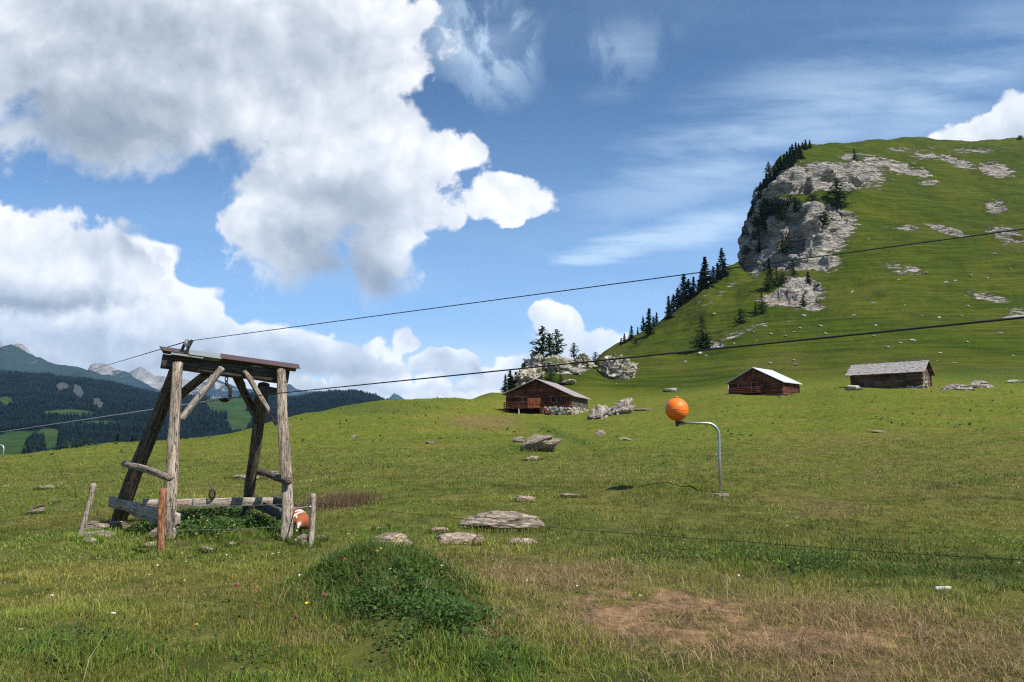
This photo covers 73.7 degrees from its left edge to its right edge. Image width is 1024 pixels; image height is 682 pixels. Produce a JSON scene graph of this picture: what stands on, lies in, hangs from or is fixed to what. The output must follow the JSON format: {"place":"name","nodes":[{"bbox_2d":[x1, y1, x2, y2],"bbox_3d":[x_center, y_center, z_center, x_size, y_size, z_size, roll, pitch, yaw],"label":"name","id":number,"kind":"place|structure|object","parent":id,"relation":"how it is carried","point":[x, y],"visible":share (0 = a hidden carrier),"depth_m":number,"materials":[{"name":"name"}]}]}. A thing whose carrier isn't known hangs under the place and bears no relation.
{"place":"outdoors","nodes":[
{"label":"outdoors","id":0,"kind":"place"},
{"bbox_2d":[0,341,32,354],"bbox_3d":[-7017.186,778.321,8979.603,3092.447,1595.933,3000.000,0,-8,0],"label":"mountain","id":1,"kind":"structure","parent":0,"point":[22,347],"depth_m":9051.36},
{"bbox_2d":[0,344,140,388],"bbox_3d":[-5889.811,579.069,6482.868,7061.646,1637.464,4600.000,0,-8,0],"label":"mountain","id":2,"kind":"structure","parent":0,"point":[13,358],"depth_m":6362.02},
{"bbox_2d":[88,363,159,391],"bbox_3d":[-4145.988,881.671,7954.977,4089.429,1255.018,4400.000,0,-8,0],"label":"mountain","id":3,"kind":"structure","parent":0,"point":[124,376],"depth_m":7928.12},
{"bbox_2d":[0,376,355,454],"bbox_3d":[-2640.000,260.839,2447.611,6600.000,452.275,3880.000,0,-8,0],"label":"valley","id":4,"kind":"structure","parent":0,"point":[239,415],"depth_m":2108.11,"materials":[{"name":"green plant"}]},
{"bbox_2d":[25,439,38,450],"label":"conifer bush","id":5,"kind":"object","parent":4,"relation":"on","point":[34,441],"visible":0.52,"depth_m":987.17,"materials":[{"name":"green plant"}]},
{"bbox_2d":[77,438,95,446],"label":"conifer bush","id":6,"kind":"object","parent":4,"relation":"on","point":[85,443],"visible":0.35,"depth_m":988.42,"materials":[{"name":"green plant"}]},
{"bbox_2d":[0,370,391,453],"bbox_3d":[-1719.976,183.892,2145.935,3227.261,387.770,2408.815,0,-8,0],"label":"conifer forest","id":7,"kind":"object","parent":4,"relation":"on","point":[21,416],"visible":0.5,"depth_m":2174.20,"materials":[{"name":"plant"}]},
{"bbox_2d":[128,366,253,398],"bbox_3d":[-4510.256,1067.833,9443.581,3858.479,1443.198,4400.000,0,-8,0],"label":"mountain","id":8,"kind":"structure","parent":0,"point":[216,390],"depth_m":9323.49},
{"bbox_2d":[202,380,403,399],"bbox_3d":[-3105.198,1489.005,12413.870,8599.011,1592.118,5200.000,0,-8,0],"label":"mountain","id":9,"kind":"structure","parent":0,"point":[290,388],"depth_m":12411.89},
{"bbox_2d":[0,137,1023,681],"bbox_3d":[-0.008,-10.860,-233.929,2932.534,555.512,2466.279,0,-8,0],"label":"ground","id":10,"kind":"structure","parent":0,"point":[906,191],"depth_m":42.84,"materials":[{"name":"plant"}]},
{"bbox_2d":[24,504,44,513],"bbox_3d":[-10.862,3.826,15.535,0.461,0.233,0.211,0,-8,0],"label":"rock","id":11,"kind":"object","parent":10,"relation":"on","point":[39,507],"visible":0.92,"depth_m":15.48,"materials":[{"name":"stone"}]},
{"bbox_2d":[78,483,95,539],"bbox_3d":[-6.850,2.793,10.961,0.099,1.030,0.127,10,-8,1],"label":"fence post","id":12,"kind":"object","parent":10,"relation":"on","point":[92,487],"visible":0.82,"depth_m":10.96,"materials":[{"name":"grey wood"}]},
{"bbox_2d":[92,492,309,506],"bbox_3d":[-4.992,2.394,10.242,3.729,0.140,1.102,-1,-8,6],"label":"fence wire","id":13,"kind":"object","parent":12,"relation":"attached to","point":[193,506],"visible":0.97,"depth_m":10.01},
{"bbox_2d":[78,520,109,530],"bbox_3d":[-7.843,3.468,12.759,0.625,0.234,0.322,0,-8,0],"label":"rock","id":14,"kind":"object","parent":10,"relation":"on","point":[92,524],"visible":0.61,"depth_m":12.64,"materials":[{"name":"stone"}]},
{"bbox_2d":[93,530,113,538],"bbox_3d":[-6.688,3.167,11.128,0.465,0.127,0.293,0,-8,0],"label":"rock","id":15,"kind":"object","parent":10,"relation":"on","point":[103,532],"visible":0.49,"depth_m":11.10,"materials":[{"name":"stone"}]},
{"bbox_2d":[103,521,126,526],"bbox_3d":[-7.641,3.523,13.006,0.530,0.164,0.320,0,-8,0],"label":"rock","id":16,"kind":"object","parent":10,"relation":"on","point":[116,524],"visible":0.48,"depth_m":12.98,"materials":[{"name":"stone"}]},
{"bbox_2d":[157,487,166,551],"bbox_3d":[-4.947,2.598,9.636,0.134,1.044,0.127,5,-9,-32],"label":"fence post","id":17,"kind":"object","parent":10,"relation":"on","point":[161,531],"visible":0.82,"depth_m":9.60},
{"bbox_2d":[85,514,309,530],"bbox_3d":[-5.027,2.732,10.197,3.792,0.125,1.098,-1,-8,6],"label":"fence wire","id":18,"kind":"object","parent":17,"relation":"attached to","point":[188,530],"visible":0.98,"depth_m":10.10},
{"bbox_2d":[108,339,299,539],"bbox_3d":[-5.542,1.897,12.896,2.738,3.716,4.926,7,-11,-40],"label":"ropeway support","id":19,"kind":"object","parent":10,"relation":"on","point":[211,367],"visible":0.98,"depth_m":12.85,"materials":[{"name":"brown wood"}]},
{"bbox_2d":[2,399,218,431],"bbox_3d":[-21.216,3.815,30.254,0.023,0.540,47.430,7,-11,-41],"label":"cable","id":20,"kind":"object","parent":19,"relation":"attached to","point":[112,415],"visible":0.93,"depth_m":19.43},
{"bbox_2d":[69,342,183,376],"bbox_3d":[-26.366,1.882,42.304,0.019,4.657,72.155,5,-10,-34],"label":"cable","id":21,"kind":"object","parent":19,"relation":"attached to","point":[137,356],"visible":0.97,"depth_m":18.71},
{"bbox_2d":[207,481,228,498],"bbox_3d":[-5.650,2.861,13.105,0.408,0.339,0.134,2,-8,-16],"label":"wire coil","id":22,"kind":"object","parent":19,"relation":"on","point":[214,495],"visible":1,"depth_m":13.05,"materials":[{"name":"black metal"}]},
{"bbox_2d":[190,228,1023,340],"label":"cable","id":23,"kind":"object","parent":19,"relation":"attached to","point":[653,278],"visible":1,"depth_m":7.85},
{"bbox_2d":[228,316,1023,398],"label":"cable","id":24,"kind":"object","parent":19,"relation":"attached to","point":[953,324],"visible":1,"depth_m":6.43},
{"bbox_2d":[130,506,323,539],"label":"meadow herbs","id":25,"kind":"object","parent":10,"relation":"on","point":[256,518],"visible":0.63,"depth_m":12.23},
{"bbox_2d":[279,504,308,532],"bbox_3d":[-3.824,3.165,12.126,0.602,0.446,1.260,3,-9,-22],"label":"calf","id":26,"kind":"object","parent":10,"relation":"on","point":[301,517],"visible":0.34,"depth_m":11.70},
{"bbox_2d":[233,557,365,618],"bbox_3d":[-2.105,2.072,5.804,1.376,0.320,1.165,-2,-8,16],"label":"pink clover","id":27,"kind":"object","parent":10,"relation":"on","point":[255,591],"visible":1,"depth_m":6.14,"materials":[{"name":"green plant"}]},
{"bbox_2d":[297,534,307,544],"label":"rock","id":28,"kind":"object","parent":10,"relation":"on","point":[303,537],"visible":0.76,"depth_m":10.50,"materials":[{"name":"stone"}]},
{"bbox_2d":[19,456,587,559],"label":"grass tufts","id":29,"kind":"object","parent":10,"relation":"on","point":[289,541],"visible":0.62,"depth_m":11.00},
{"bbox_2d":[308,493,315,545],"bbox_3d":[-3.087,2.824,10.531,0.098,0.938,0.117,1,-8,0],"label":"fence post","id":30,"kind":"object","parent":10,"relation":"on","point":[312,520],"visible":0.81,"depth_m":10.52,"materials":[{"name":"grey wood"}]},
{"bbox_2d":[321,503,1020,559],"bbox_3d":[0.907,2.094,7.767,9.752,0.269,0.725,-7,-10,39],"label":"fence wire","id":31,"kind":"object","parent":30,"relation":"attached to","point":[711,539],"visible":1,"depth_m":6.96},
{"bbox_2d":[293,487,389,515],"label":"brown grass","id":32,"kind":"structure","parent":10,"relation":"on","point":[342,499],"depth_m":16.47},
{"bbox_2d":[198,532,542,636],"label":"mound grass","id":33,"kind":"structure","parent":10,"relation":"on","point":[371,549],"depth_m":6.24,"materials":[{"name":"plant"}]},
{"bbox_2d":[372,532,412,544],"bbox_3d":[-1.882,3.137,10.585,0.706,0.310,0.452,0,-8,0],"label":"rock","id":34,"kind":"object","parent":10,"relation":"on","point":[399,536],"visible":0.27,"depth_m":10.51,"materials":[{"name":"grey stone"}]},
{"bbox_2d":[430,527,447,532],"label":"rock","id":35,"kind":"object","parent":10,"relation":"on","point":[438,529],"visible":0.65,"depth_m":11.94,"materials":[{"name":"grey stone"}]},
{"bbox_2d":[436,532,484,543],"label":"stone slab","id":36,"kind":"structure","parent":10,"relation":"on","point":[459,535],"depth_m":11.13,"materials":[{"name":"grey stone"}]},
{"bbox_2d":[473,535,483,545],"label":"rock","id":37,"kind":"object","parent":10,"relation":"on","point":[477,537],"visible":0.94,"depth_m":10.72,"materials":[{"name":"grey stone"}]},
{"bbox_2d":[459,511,544,531],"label":"stone slab","id":38,"kind":"structure","parent":10,"relation":"on","point":[515,518],"depth_m":12.49,"materials":[{"name":"stone"}]},
{"bbox_2d":[500,374,508,392],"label":"spruce tree","id":39,"kind":"object","parent":10,"relation":"on","point":[505,386],"visible":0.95,"depth_m":162.04,"materials":[{"name":"green plant"}]},
{"bbox_2d":[502,370,516,390],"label":"spruce tree","id":40,"kind":"object","parent":10,"relation":"on","point":[510,384],"visible":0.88,"depth_m":164.88,"materials":[{"name":"green plant"}]},
{"bbox_2d":[0,475,1023,576],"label":"grass","id":41,"kind":"structure","parent":10,"relation":"on","point":[616,540],"depth_m":11.97,"materials":[{"name":"plant"}]},
{"bbox_2d":[0,403,1023,499],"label":"grass","id":42,"kind":"structure","parent":10,"relation":"on","point":[493,481],"depth_m":32.19,"materials":[{"name":"plant"}]},
{"bbox_2d":[0,543,1023,681],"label":"leafy weeds","id":43,"kind":"object","parent":10,"relation":"on","point":[456,609],"visible":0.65,"depth_m":5.42,"materials":[{"name":"plant"}]},
{"bbox_2d":[5,499,1018,629],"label":"white flowers","id":44,"kind":"object","parent":10,"relation":"on","point":[300,574],"visible":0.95,"depth_m":7.33,"materials":[{"name":"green plant"}]},
{"bbox_2d":[0,433,1023,575],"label":"turf herbs","id":45,"kind":"object","parent":10,"relation":"on","point":[388,465],"visible":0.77,"depth_m":15.77,"materials":[{"name":"plant"}]},
{"bbox_2d":[7,383,1020,458],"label":"ground cover","id":46,"kind":"object","parent":10,"relation":"on","point":[891,422],"visible":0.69,"depth_m":65.03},
{"bbox_2d":[17,530,1023,681],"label":"straw stems","id":47,"kind":"object","parent":10,"relation":"on","point":[768,599],"visible":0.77,"depth_m":6.29,"materials":[{"name":"plant"}]},
{"bbox_2d":[508,538,540,544],"bbox_3d":[0.198,3.368,11.235,0.552,0.246,0.407,0,-8,0],"label":"rock","id":48,"kind":"object","parent":10,"relation":"on","point":[520,539],"visible":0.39,"depth_m":11.21,"materials":[{"name":"grey stone"}]},
{"bbox_2d":[513,495,535,501],"bbox_3d":[0.301,3.850,16.618,0.555,0.191,0.241,2,-8,-11],"label":"rock","id":49,"kind":"object","parent":10,"relation":"on","point":[523,498],"visible":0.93,"depth_m":16.53,"materials":[{"name":"grey stone"}]},
{"bbox_2d":[507,365,544,388],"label":"rock outcrop","id":50,"kind":"object","parent":10,"relation":"on","point":[521,376],"visible":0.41,"depth_m":165.60,"materials":[{"name":"stone"}]},
{"bbox_2d":[520,434,561,451],"bbox_3d":[1.551,6.077,39.499,2.352,1.354,1.856,5,-9,-31],"label":"boulder","id":51,"kind":"object","parent":10,"relation":"on","point":[541,442],"visible":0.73,"depth_m":38.97,"materials":[{"name":"stone"}]},
{"bbox_2d":[529,326,554,358],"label":"pine tree","id":52,"kind":"object","parent":10,"relation":"on","point":[541,347],"visible":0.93,"depth_m":179.36,"materials":[{"name":"green plant"}]},
{"bbox_2d":[501,378,591,414],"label":"log hut","id":53,"kind":"object","parent":10,"relation":"on","point":[537,396],"visible":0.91,"depth_m":105.57,"materials":[{"name":"wood"}]},
{"bbox_2d":[543,333,555,355],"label":"pine tree","id":54,"kind":"object","parent":10,"relation":"on","point":[549,349],"visible":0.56,"depth_m":185.27,"materials":[{"name":"green plant"}]},
{"bbox_2d":[543,369,556,382],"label":"conifer bush","id":55,"kind":"object","parent":10,"relation":"on","point":[550,378],"visible":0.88,"depth_m":160.28,"materials":[{"name":"green plant"}]},
{"bbox_2d":[521,352,580,374],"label":"rock outcrop","id":56,"kind":"object","parent":10,"relation":"on","point":[534,360],"visible":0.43,"depth_m":174.54,"materials":[{"name":"stone"}]},
{"bbox_2d":[549,329,566,355],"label":"pine tree","id":57,"kind":"object","parent":10,"relation":"on","point":[557,347],"visible":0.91,"depth_m":187.54,"materials":[{"name":"green plant"}]},
{"bbox_2d":[561,379,576,383],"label":"rock outcrop","id":58,"kind":"object","parent":10,"relation":"on","point":[569,381],"visible":1,"depth_m":159.42,"materials":[{"name":"stone"}]},
{"bbox_2d":[559,493,581,497],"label":"rock","id":59,"kind":"object","parent":10,"relation":"on","point":[570,494],"visible":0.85,"depth_m":17.17,"materials":[{"name":"stone"}]},
{"bbox_2d":[569,343,579,357],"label":"pine tree","id":60,"kind":"object","parent":10,"relation":"on","point":[572,350],"visible":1,"depth_m":190.40,"materials":[{"name":"green plant"}]},
{"bbox_2d":[574,353,597,368],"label":"rock outcrop","id":61,"kind":"object","parent":10,"relation":"on","point":[580,357],"visible":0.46,"depth_m":183.11,"materials":[{"name":"stone"}]},
{"bbox_2d":[590,352,600,367],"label":"conifer bush","id":62,"kind":"object","parent":10,"relation":"on","point":[597,363],"visible":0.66,"depth_m":187.94,"materials":[{"name":"green plant"}]},
{"bbox_2d":[587,404,611,419],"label":"boulder","id":63,"kind":"object","parent":10,"relation":"on","point":[598,411],"visible":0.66,"depth_m":90.84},
{"bbox_2d":[600,352,637,379],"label":"rock outcrop","id":64,"kind":"object","parent":10,"relation":"on","point":[620,369],"visible":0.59,"depth_m":182.48,"materials":[{"name":"stone"}]},
{"bbox_2d":[608,397,634,415],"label":"boulder","id":65,"kind":"object","parent":10,"relation":"on","point":[624,406],"visible":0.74,"depth_m":96.71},
{"bbox_2d":[642,308,655,334],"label":"spruce tree","id":66,"kind":"object","parent":10,"relation":"on","point":[649,326],"visible":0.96,"depth_m":302.84,"materials":[{"name":"green plant"}]},
{"bbox_2d":[663,296,674,319],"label":"spruce tree","id":67,"kind":"object","parent":10,"relation":"on","point":[668,312],"visible":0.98,"depth_m":316.09,"materials":[{"name":"green plant"}]},
{"bbox_2d":[667,294,677,312],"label":"spruce tree","id":68,"kind":"object","parent":10,"relation":"on","point":[672,301],"visible":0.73,"depth_m":345.59,"materials":[{"name":"green plant"}]},
{"bbox_2d":[674,288,683,307],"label":"spruce tree","id":69,"kind":"object","parent":10,"relation":"on","point":[679,301],"visible":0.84,"depth_m":353.43,"materials":[{"name":"green plant"}]},
{"bbox_2d":[671,275,687,302],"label":"spruce tree","id":70,"kind":"object","parent":10,"relation":"on","point":[683,282],"visible":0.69,"depth_m":361.85,"materials":[{"name":"green plant"}]},
{"bbox_2d":[681,279,692,300],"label":"spruce tree","id":71,"kind":"object","parent":10,"relation":"on","point":[685,292],"visible":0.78,"depth_m":347.56,"materials":[{"name":"green plant"}]},
{"bbox_2d":[688,276,696,297],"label":"spruce tree","id":72,"kind":"object","parent":10,"relation":"on","point":[693,289],"visible":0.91,"depth_m":342.76,"materials":[{"name":"green plant"}]},
{"bbox_2d":[665,396,728,496],"bbox_3d":[4.664,2.684,17.247,1.533,2.585,0.595,0,-8,0],"label":"cable marker","id":73,"kind":"object","parent":10,"relation":"on","point":[676,409],"visible":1,"depth_m":17.19,"materials":[{"name":"orange plastic"}]},
{"bbox_2d":[687,316,713,348],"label":"larch tree","id":74,"kind":"object","parent":10,"relation":"on","point":[699,342],"visible":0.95,"depth_m":229.69,"materials":[{"name":"green plant"}]},
{"bbox_2d":[695,256,716,287],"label":"spruce tree","id":75,"kind":"object","parent":10,"relation":"on","point":[707,279],"visible":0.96,"depth_m":337.79,"materials":[{"name":"green plant"}]},
{"bbox_2d":[697,335,714,348],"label":"conifer bush","id":76,"kind":"object","parent":10,"relation":"on","point":[708,344],"visible":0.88,"depth_m":228.09,"materials":[{"name":"green plant"}]},
{"bbox_2d":[709,266,718,282],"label":"spruce tree","id":77,"kind":"object","parent":10,"relation":"on","point":[713,273],"visible":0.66,"depth_m":358.25,"materials":[{"name":"green plant"}]},
{"bbox_2d":[714,263,722,279],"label":"spruce tree","id":78,"kind":"object","parent":10,"relation":"on","point":[717,268],"visible":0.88,"depth_m":363.56,"materials":[{"name":"green plant"}]},
{"bbox_2d":[715,248,730,276],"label":"spruce tree","id":79,"kind":"object","parent":10,"relation":"on","point":[722,263],"visible":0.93,"depth_m":364.25,"materials":[{"name":"green plant"}]},
{"bbox_2d":[731,309,748,323],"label":"conifer bush","id":80,"kind":"object","parent":10,"relation":"on","point":[740,321],"visible":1,"depth_m":258.82,"materials":[{"name":"green plant"}]},
{"bbox_2d":[469,556,1023,681],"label":"dry grass","id":81,"kind":"structure","parent":10,"relation":"on","point":[919,634],"depth_m":5.15,"materials":[{"name":"plant"}]},
{"bbox_2d":[754,238,761,253],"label":"spruce tree","id":82,"kind":"object","parent":10,"relation":"on","point":[757,249],"visible":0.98,"depth_m":385.27,"materials":[{"name":"green plant"}]},
{"bbox_2d":[755,182,762,200],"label":"spruce tree","id":83,"kind":"object","parent":10,"relation":"on","point":[759,192],"visible":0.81,"depth_m":403.58,"materials":[{"name":"green plant"}]},
{"bbox_2d":[750,208,768,224],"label":"conifer bush","id":84,"kind":"object","parent":10,"relation":"on","point":[760,216],"visible":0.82,"depth_m":392.61,"materials":[{"name":"green plant"}]},
{"bbox_2d":[756,292,767,313],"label":"larch tree","id":85,"kind":"object","parent":10,"relation":"on","point":[764,305],"visible":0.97,"depth_m":269.77,"materials":[{"name":"green plant"}]},
{"bbox_2d":[757,215,767,231],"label":"larch tree","id":86,"kind":"object","parent":10,"relation":"on","point":[764,225],"visible":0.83,"depth_m":388.81,"materials":[{"name":"green plant"}]},
{"bbox_2d":[725,367,802,395],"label":"hut","id":87,"kind":"object","parent":10,"relation":"on","point":[754,381],"visible":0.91,"depth_m":112.62,"materials":[{"name":"brown wood"}]},
{"bbox_2d":[757,197,771,209],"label":"conifer bush","id":88,"kind":"object","parent":10,"relation":"on","point":[760,206],"visible":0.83,"depth_m":394.44,"materials":[{"name":"green plant"}]},
{"bbox_2d":[759,272,774,290],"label":"larch tree","id":89,"kind":"object","parent":10,"relation":"on","point":[766,284],"visible":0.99,"depth_m":300.72,"materials":[{"name":"green plant"}]},
{"bbox_2d":[765,257,778,288],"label":"spruce tree","id":90,"kind":"object","parent":10,"relation":"on","point":[769,271],"visible":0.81,"depth_m":303.74,"materials":[{"name":"green plant"}]},
{"bbox_2d":[764,196,782,213],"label":"conifer bush","id":91,"kind":"object","parent":10,"relation":"on","point":[777,206],"visible":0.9,"depth_m":384.06,"materials":[{"name":"green plant"}]},
{"bbox_2d":[773,267,782,285],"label":"larch tree","id":92,"kind":"object","parent":10,"relation":"on","point":[776,272],"visible":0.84,"depth_m":308.70,"materials":[{"name":"green plant"}]},
{"bbox_2d":[776,156,783,173],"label":"spruce tree","id":93,"kind":"object","parent":10,"relation":"on","point":[779,166],"visible":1,"depth_m":396.46,"materials":[{"name":"green plant"}]},
{"bbox_2d":[774,209,789,220],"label":"conifer bush","id":94,"kind":"object","parent":10,"relation":"on","point":[782,214],"visible":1,"depth_m":372.86,"materials":[{"name":"green plant"}]},
{"bbox_2d":[774,240,791,252],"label":"conifer bush","id":95,"kind":"object","parent":10,"relation":"on","point":[782,246],"visible":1,"depth_m":363.48,"materials":[{"name":"green plant"}]},
{"bbox_2d":[775,272,790,282],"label":"conifer bush","id":96,"kind":"object","parent":10,"relation":"on","point":[783,278],"visible":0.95,"depth_m":308.95,"materials":[{"name":"green plant"}]},
{"bbox_2d":[780,154,789,169],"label":"spruce tree","id":97,"kind":"object","parent":10,"relation":"on","point":[784,163],"visible":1,"depth_m":395.06,"materials":[{"name":"green plant"}]},
{"bbox_2d":[780,193,799,206],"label":"conifer bush","id":98,"kind":"object","parent":10,"relation":"on","point":[788,201],"visible":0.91,"depth_m":377.30,"materials":[{"name":"green plant"}]},
{"bbox_2d":[789,258,799,277],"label":"larch tree","id":99,"kind":"object","parent":10,"relation":"on","point":[793,272],"visible":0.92,"depth_m":320.21,"materials":[{"name":"green plant"}]},
{"bbox_2d":[796,145,806,158],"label":"spruce tree","id":100,"kind":"object","parent":10,"relation":"on","point":[799,152],"visible":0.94,"depth_m":421.80,"materials":[{"name":"green plant"}]},
{"bbox_2d":[799,294,808,306],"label":"conifer bush","id":101,"kind":"object","parent":10,"relation":"on","point":[803,301],"visible":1,"depth_m":268.40,"materials":[{"name":"green plant"}]},
{"bbox_2d":[804,192,820,202],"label":"conifer bush","id":102,"kind":"object","parent":10,"relation":"on","point":[812,197],"visible":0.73,"depth_m":374.13,"materials":[{"name":"green plant"}]},
{"bbox_2d":[814,211,835,226],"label":"conifer bush","id":103,"kind":"object","parent":10,"relation":"on","point":[824,219],"visible":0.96,"depth_m":360.60,"materials":[{"name":"green plant"}]},
{"bbox_2d":[822,178,856,207],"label":"tree","id":104,"kind":"object","parent":10,"relation":"on","point":[837,198],"visible":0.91,"depth_m":382.25,"materials":[{"name":"green plant"}]},
{"bbox_2d":[844,385,863,389],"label":"boulder","id":105,"kind":"object","parent":10,"relation":"on","point":[853,387],"visible":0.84,"depth_m":102.21,"materials":[{"name":"stone"}]},
{"bbox_2d":[845,359,934,388],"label":"shingled hut","id":106,"kind":"object","parent":10,"relation":"on","point":[911,374],"visible":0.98,"depth_m":108.68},
{"bbox_2d":[940,384,974,390],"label":"boulder","id":107,"kind":"object","parent":10,"relation":"on","point":[959,387],"visible":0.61,"depth_m":99.97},
{"bbox_2d":[968,380,993,387],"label":"boulder","id":108,"kind":"object","parent":10,"relation":"on","point":[978,384],"visible":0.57,"depth_m":105.64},
{"bbox_2d":[0,0,1023,398],"label":"sky","id":109,"kind":"structure","parent":0,"point":[172,172],"materials":[{"name":"blue"}]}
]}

